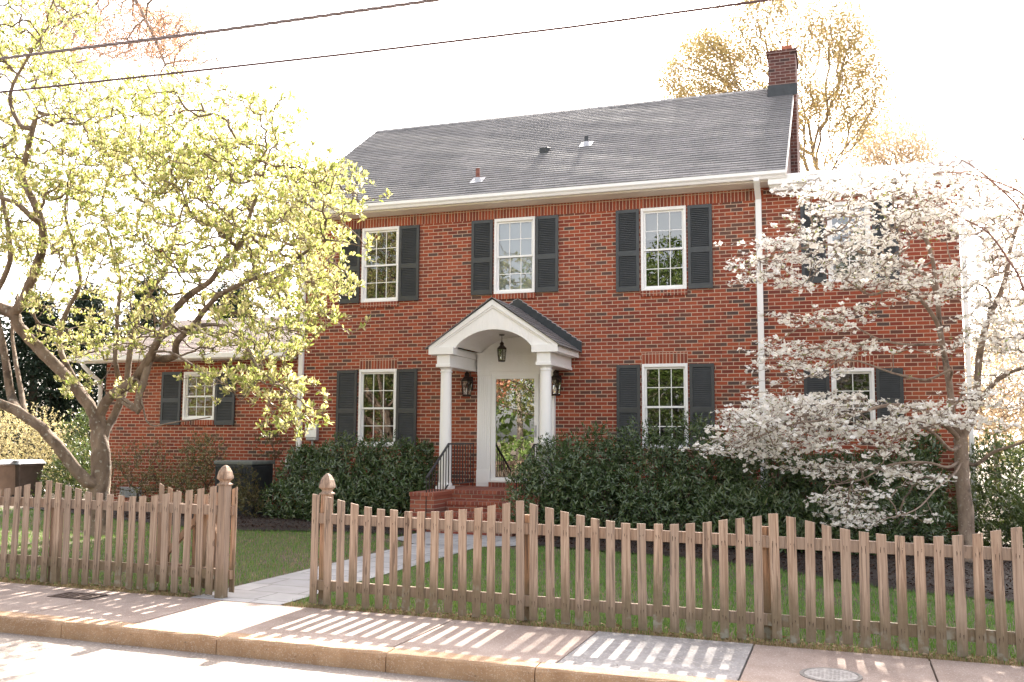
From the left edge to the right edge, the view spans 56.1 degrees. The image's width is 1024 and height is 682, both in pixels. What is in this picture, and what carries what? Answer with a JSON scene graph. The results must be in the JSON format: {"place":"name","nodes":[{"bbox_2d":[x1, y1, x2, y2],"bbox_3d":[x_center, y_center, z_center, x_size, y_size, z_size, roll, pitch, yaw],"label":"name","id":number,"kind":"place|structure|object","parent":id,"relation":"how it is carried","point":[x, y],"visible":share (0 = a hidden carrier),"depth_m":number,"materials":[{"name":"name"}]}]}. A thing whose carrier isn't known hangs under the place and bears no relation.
{"place":"outdoors","nodes":[
{"label":"outdoors","id":0,"kind":"place"},
{"bbox_2d":[0,0,444,59],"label":"overhead cable","id":1,"kind":"object","parent":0,"point":[233,28],"visible":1,"depth_m":8.01,"materials":[{"name":"black rubber"}]},
{"bbox_2d":[0,632,473,681],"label":"road","id":2,"kind":"structure","parent":0,"point":[27,658],"depth_m":7.06,"materials":[{"name":"grey asphalt"}]},
{"bbox_2d":[0,611,748,681],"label":"kerb","id":3,"kind":"structure","parent":2,"relation":"on","point":[474,668],"depth_m":7.21,"materials":[{"name":"concrete"}]},
{"bbox_2d":[191,532,515,604],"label":"slate path","id":4,"kind":"structure","parent":0,"point":[283,589],"depth_m":10.47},
{"bbox_2d":[0,0,773,92],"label":"overhead cable","id":5,"kind":"object","parent":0,"point":[493,36],"visible":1,"depth_m":7.89,"materials":[{"name":"black rubber"}]},
{"bbox_2d":[0,582,1023,681],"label":"pavement","id":6,"kind":"structure","parent":0,"point":[765,663],"depth_m":7.78,"materials":[{"name":"concrete"}]},
{"bbox_2d":[47,592,107,599],"bbox_3d":[-4.164,2.443,9.215,0.480,0.014,0.275,-2,-6,19],"label":"drain grate","id":7,"kind":"object","parent":6,"relation":"on","point":[78,595],"visible":1,"depth_m":9.19,"materials":[{"name":"grey metal"}]},
{"bbox_2d":[800,667,862,681],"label":"meter cover","id":8,"kind":"object","parent":6,"relation":"on","point":[822,674],"visible":1,"depth_m":6.54,"materials":[{"name":"metal"}]},
{"bbox_2d":[0,439,1023,665],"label":"ground","id":9,"kind":"structure","parent":0,"point":[299,563],"depth_m":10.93,"materials":[{"name":"green plant"}]},
{"bbox_2d":[0,316,32,457],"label":"conifer","id":10,"kind":"object","parent":9,"relation":"on","point":[4,330],"visible":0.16,"depth_m":32.66,"materials":[{"name":"green plant"}]},
{"bbox_2d":[0,291,85,478],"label":"conifer","id":11,"kind":"object","parent":9,"relation":"on","point":[35,370],"visible":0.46,"depth_m":32.66,"materials":[{"name":"green plant"}]},
{"bbox_2d":[0,402,89,488],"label":"flowering bush","id":12,"kind":"object","parent":9,"relation":"on","point":[10,456],"visible":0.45,"depth_m":24.31,"materials":[{"name":"yellow plant"}]},
{"bbox_2d":[30,407,91,498],"bbox_3d":[-10.229,2.601,23.130,1.992,2.373,3.790,2,-6,-11],"label":"evergreen shrub","id":13,"kind":"object","parent":9,"relation":"on","point":[79,458],"visible":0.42,"depth_m":22.33,"materials":[{"name":"green plant"}]},
{"bbox_2d":[37,278,120,475],"bbox_3d":[-15.294,1.593,34.340,4.515,7.718,4.275,-2,-6,19],"label":"conifer","id":14,"kind":"object","parent":9,"relation":"on","point":[100,369],"visible":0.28,"depth_m":33.79,"materials":[{"name":"green plant"}]},
{"bbox_2d":[0,465,233,598],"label":"picket fence","id":15,"kind":"object","parent":9,"relation":"on","point":[58,508],"visible":0.98,"depth_m":9.63,"materials":[{"name":"brown wood"}]},
{"bbox_2d":[155,483,237,592],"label":"picket gate","id":16,"kind":"structure","parent":15,"relation":"attached to","point":[231,571],"depth_m":9.62,"materials":[{"name":"brown wood"}]},
{"bbox_2d":[78,264,182,453],"bbox_3d":[-13.213,1.286,34.575,4.675,8.489,4.602,-2,-6,19],"label":"conifer","id":17,"kind":"object","parent":9,"relation":"on","point":[138,298],"visible":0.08,"depth_m":34.44,"materials":[{"name":"green plant"}]},
{"bbox_2d":[13,0,277,133],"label":"maple tree","id":18,"kind":"object","parent":9,"relation":"on","point":[144,12],"visible":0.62,"depth_m":31.76,"materials":[{"name":"orange plant"}]},
{"bbox_2d":[0,0,392,536],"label":"broadleaf tree","id":19,"kind":"object","parent":9,"relation":"on","point":[181,165],"visible":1,"depth_m":13.80,"materials":[{"name":"green plant"}]},
{"bbox_2d":[21,507,415,534],"bbox_3d":[-5.652,3.248,17.879,9.100,0.137,3.650,-2,-6,19],"label":"mulch bed","id":20,"kind":"object","parent":9,"relation":"on","point":[298,525],"visible":0.29,"depth_m":16.16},
{"bbox_2d":[86,436,191,501],"bbox_3d":[-7.514,2.705,19.590,2.739,1.544,1.003,-2,-6,19],"label":"deciduous shrub","id":21,"kind":"object","parent":20,"relation":"on","point":[140,485],"visible":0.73,"depth_m":19.59,"materials":[{"name":"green plant"}]},
{"bbox_2d":[164,428,228,502],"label":"deciduous shrub","id":22,"kind":"object","parent":20,"relation":"on","point":[192,449],"visible":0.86,"depth_m":18.80,"materials":[{"name":"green plant"}]},
{"bbox_2d":[214,460,274,514],"bbox_3d":[-5.094,2.849,18.259,0.930,1.150,0.850,-2,-6,19],"label":"air conditioner","id":23,"kind":"object","parent":20,"relation":"on","point":[263,469],"visible":0.48,"depth_m":17.98,"materials":[{"name":"grey metal"}]},
{"bbox_2d":[218,423,289,516],"bbox_3d":[-4.880,2.411,18.081,1.105,1.912,2.433,1,-6,-5],"label":"deciduous shrub","id":24,"kind":"object","parent":20,"relation":"on","point":[245,491],"visible":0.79,"depth_m":17.54,"materials":[{"name":"green plant"}]},
{"bbox_2d":[256,427,438,520],"bbox_3d":[-2.993,2.450,17.407,3.589,1.782,2.139,-2,-6,19],"label":"evergreen shrub","id":25,"kind":"object","parent":20,"relation":"on","point":[375,490],"visible":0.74,"depth_m":17.17,"materials":[{"name":"green plant"}]},
{"bbox_2d":[206,276,258,318],"bbox_3d":[-10.122,1.554,34.507,4.442,7.862,4.380,-2,-6,19],"label":"conifer","id":26,"kind":"object","parent":9,"relation":"on","point":[223,288],"visible":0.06,"depth_m":34.59,"materials":[{"name":"green plant"}]},
{"bbox_2d":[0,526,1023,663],"bbox_3d":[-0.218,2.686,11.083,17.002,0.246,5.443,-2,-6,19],"label":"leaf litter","id":27,"kind":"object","parent":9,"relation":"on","point":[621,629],"visible":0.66,"depth_m":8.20,"materials":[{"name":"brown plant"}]},
{"bbox_2d":[21,392,1023,471],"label":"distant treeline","id":28,"kind":"object","parent":9,"relation":"on","point":[980,465],"depth_m":52.75,"materials":[{"name":"green plant"}]},
{"bbox_2d":[68,45,977,538],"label":"brick house","id":29,"kind":"structure","parent":9,"relation":"on","point":[582,253],"depth_m":17.82,"materials":[{"name":"red brick"}]},
{"bbox_2d":[181,372,215,424],"bbox_3d":[-6.453,1.184,20.484,1.190,1.215,0.730,-2,-6,19],"label":"window","id":30,"kind":"structure","parent":29,"relation":"in","point":[197,404],"depth_m":20.25,"materials":[{"name":"white paint"}]},
{"bbox_2d":[305,423,318,478],"bbox_3d":[-3.973,2.423,19.039,0.250,1.570,0.131,-2,-6,19],"label":"utility box","id":31,"kind":"object","parent":29,"relation":"attached to","point":[312,435],"visible":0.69,"depth_m":19.04,"materials":[{"name":"white plastic"}]},
{"bbox_2d":[358,369,396,451],"bbox_3d":[-2.519,1.336,19.080,1.213,1.710,0.730,-2,-6,19],"label":"window","id":32,"kind":"structure","parent":29,"relation":"in","point":[377,387],"depth_m":19.46,"materials":[{"name":"glass"}]},
{"bbox_2d":[360,226,398,307],"bbox_3d":[-2.501,-1.480,19.365,1.213,1.700,0.730,-2,-6,19],"label":"window","id":33,"kind":"structure","parent":29,"relation":"in","point":[380,277],"depth_m":19.71,"materials":[{"name":"white glass"}]},
{"bbox_2d":[425,443,473,531],"bbox_3d":[-1.070,2.528,16.868,0.035,1.469,2.134,-2,-6,19],"label":"stair railing","id":34,"kind":"object","parent":29,"relation":"attached to","point":[438,459],"visible":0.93,"depth_m":16.87,"materials":[{"name":"black metal"}]},
{"bbox_2d":[461,371,472,396],"bbox_3d":[-0.831,0.745,18.041,0.237,0.596,0.301,-2,-6,19],"label":"wall lantern","id":35,"kind":"object","parent":29,"relation":"attached to","point":[468,380],"depth_m":17.96,"materials":[{"name":"brown metal"}]},
{"bbox_2d":[497,334,506,361],"bbox_3d":[-0.183,0.128,17.279,0.184,0.490,0.159,-2,-6,19],"label":"hanging lantern","id":36,"kind":"object","parent":29,"relation":"hanging from","point":[502,347],"visible":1,"depth_m":17.25,"materials":[{"name":"brown metal"}]},
{"bbox_2d":[488,374,538,482],"bbox_3d":[0.049,1.602,17.705,0.945,1.985,0.200,-2,-6,19],"label":"storm door","id":37,"kind":"structure","parent":29,"relation":"in","point":[514,397],"depth_m":17.73,"materials":[{"name":"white glass"}]},
{"bbox_2d":[493,216,534,299],"bbox_3d":[0.061,-1.559,18.176,0.833,1.550,0.140,-2,-6,19],"label":"window","id":38,"kind":"structure","parent":29,"relation":"in","point":[514,238],"depth_m":18.22,"materials":[{"name":"white glass"}]},
{"bbox_2d":[516,444,552,499],"bbox_3d":[0.415,2.486,16.360,0.035,1.469,2.134,-2,-6,19],"label":"stair railing","id":39,"kind":"object","parent":29,"relation":"attached to","point":[527,460],"visible":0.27,"depth_m":16.12,"materials":[{"name":"black metal"}]},
{"bbox_2d":[551,370,561,395],"bbox_3d":[0.806,0.699,17.481,0.237,0.596,0.301,-2,-6,19],"label":"wall lantern","id":40,"kind":"object","parent":29,"relation":"attached to","point":[556,376],"depth_m":17.40,"materials":[{"name":"brown metal"}]},
{"bbox_2d":[641,205,686,296],"bbox_3d":[2.825,-1.625,17.544,1.213,1.710,0.730,-2,-6,19],"label":"window","id":41,"kind":"structure","parent":29,"relation":"in","point":[663,229],"depth_m":17.38,"materials":[{"name":"white glass"}]},
{"bbox_2d":[642,363,688,454],"bbox_3d":[2.807,1.185,17.259,1.213,1.710,0.730,-2,-6,19],"label":"window","id":42,"kind":"structure","parent":29,"relation":"in","point":[664,386],"depth_m":17.60,"materials":[{"name":"glass"}]},
{"bbox_2d":[827,200,872,287],"bbox_3d":[5.791,-1.647,16.524,1.085,1.575,0.730,-2,-6,19],"label":"window","id":43,"kind":"structure","parent":29,"relation":"in","point":[831,223],"depth_m":16.80,"materials":[{"name":"white glass"}]},
{"bbox_2d":[831,368,876,435],"bbox_3d":[5.769,0.994,16.258,1.075,1.225,0.730,-2,-6,19],"label":"window","id":44,"kind":"structure","parent":29,"relation":"in","point":[862,379],"depth_m":16.54,"materials":[{"name":"white paint"}]},
{"bbox_2d":[43,507,1023,601],"bbox_3d":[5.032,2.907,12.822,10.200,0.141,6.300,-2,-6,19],"label":"mulch bed","id":45,"kind":"object","parent":9,"relation":"on","point":[874,582],"visible":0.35,"depth_m":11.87,"materials":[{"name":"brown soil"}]},
{"bbox_2d":[499,411,756,543],"bbox_3d":[1.931,2.148,15.427,3.898,2.112,2.570,-2,-6,19],"label":"evergreen shrub","id":46,"kind":"object","parent":45,"relation":"on","point":[576,483],"visible":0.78,"depth_m":15.04,"materials":[{"name":"green plant"}]},
{"bbox_2d":[687,436,872,552],"bbox_3d":[4.016,2.267,14.377,2.408,1.777,3.032,-3,-7,32],"label":"evergreen shrub","id":47,"kind":"object","parent":45,"relation":"on","point":[789,499],"visible":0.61,"depth_m":13.83,"materials":[{"name":"green plant"}]},
{"bbox_2d":[681,155,1023,562],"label":"dogwood tree","id":48,"kind":"object","parent":45,"relation":"on","point":[778,424],"visible":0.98,"depth_m":12.26,"materials":[{"name":"white plant"}]},
{"bbox_2d":[799,441,958,554],"bbox_3d":[5.298,2.294,14.074,2.242,1.711,2.873,-2,-6,19],"label":"evergreen shrub","id":49,"kind":"object","parent":45,"relation":"on","point":[908,531],"visible":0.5,"depth_m":13.63,"materials":[{"name":"green plant"}]},
{"bbox_2d":[897,429,950,540],"bbox_3d":[6.486,2.304,15.148,0.719,1.892,0.673,2,-6,-18],"label":"evergreen shrub","id":50,"kind":"object","parent":45,"relation":"on","point":[933,451],"visible":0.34,"depth_m":15.07,"materials":[{"name":"green plant"}]},
{"bbox_2d":[884,22,1023,315],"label":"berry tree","id":51,"kind":"object","parent":45,"relation":"on","point":[1017,206],"visible":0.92,"depth_m":11.18,"materials":[{"name":"white plant"}]},
{"bbox_2d":[941,425,1023,547],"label":"evergreen shrub","id":52,"kind":"object","parent":45,"relation":"on","point":[1012,516],"visible":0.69,"depth_m":14.19,"materials":[{"name":"green plant"}]},
{"bbox_2d":[309,473,1023,662],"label":"picket fence","id":53,"kind":"object","parent":9,"relation":"on","point":[767,618],"visible":1,"depth_m":7.82,"materials":[{"name":"brown wood"}]},
{"bbox_2d":[641,0,919,171],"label":"budding tree","id":54,"kind":"object","parent":9,"relation":"on","point":[714,46],"visible":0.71,"depth_m":30.52,"materials":[{"name":"yellow plant"}]},
{"bbox_2d":[829,90,970,168],"bbox_3d":[15.453,-2.531,38.464,6.068,16.602,6.010,-2,-6,19],"label":"budding tree","id":55,"kind":"object","parent":9,"relation":"on","point":[895,146],"visible":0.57,"depth_m":38.09,"materials":[{"name":"yellow plant"}]},
{"bbox_2d":[962,180,1023,387],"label":"budding tree","id":56,"kind":"object","parent":9,"relation":"on","point":[1009,290],"visible":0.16,"depth_m":34.87,"materials":[{"name":"grey plant"}]},
{"bbox_2d":[963,291,1023,494],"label":"budding tree","id":57,"kind":"object","parent":9,"relation":"on","point":[1005,414],"visible":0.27,"depth_m":28.90,"materials":[{"name":"grey plant"}]},
{"bbox_2d":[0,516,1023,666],"bbox_3d":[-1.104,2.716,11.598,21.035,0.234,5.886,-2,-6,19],"label":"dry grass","id":58,"kind":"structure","parent":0,"point":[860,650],"depth_m":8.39,"materials":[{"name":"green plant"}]},
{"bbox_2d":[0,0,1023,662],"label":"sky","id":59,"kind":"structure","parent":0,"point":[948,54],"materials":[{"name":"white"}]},
{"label":"driveway","id":60,"kind":"structure","parent":0,"visible":0},
{"bbox_2d":[0,459,14,496],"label":"wheeled bin","id":61,"kind":"object","parent":60,"relation":"on","point":[7,473],"visible":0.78,"depth_m":20.96,"materials":[{"name":"plastic"}]},
{"bbox_2d":[13,459,45,497],"bbox_3d":[-10.943,3.101,21.477,0.550,0.898,0.820,-2,-6,19],"label":"wheeled bin","id":62,"kind":"object","parent":60,"relation":"on","point":[26,470],"visible":0.62,"depth_m":21.35,"materials":[{"name":"plastic"}]},
{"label":"pavement bed","id":63,"kind":"structure","parent":0,"visible":0},
{"bbox_2d":[558,631,752,680],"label":"grey pavement slab","id":64,"kind":"structure","parent":63,"relation":"on","point":[690,657],"depth_m":7.08,"materials":[{"name":"concrete"}]}
]}

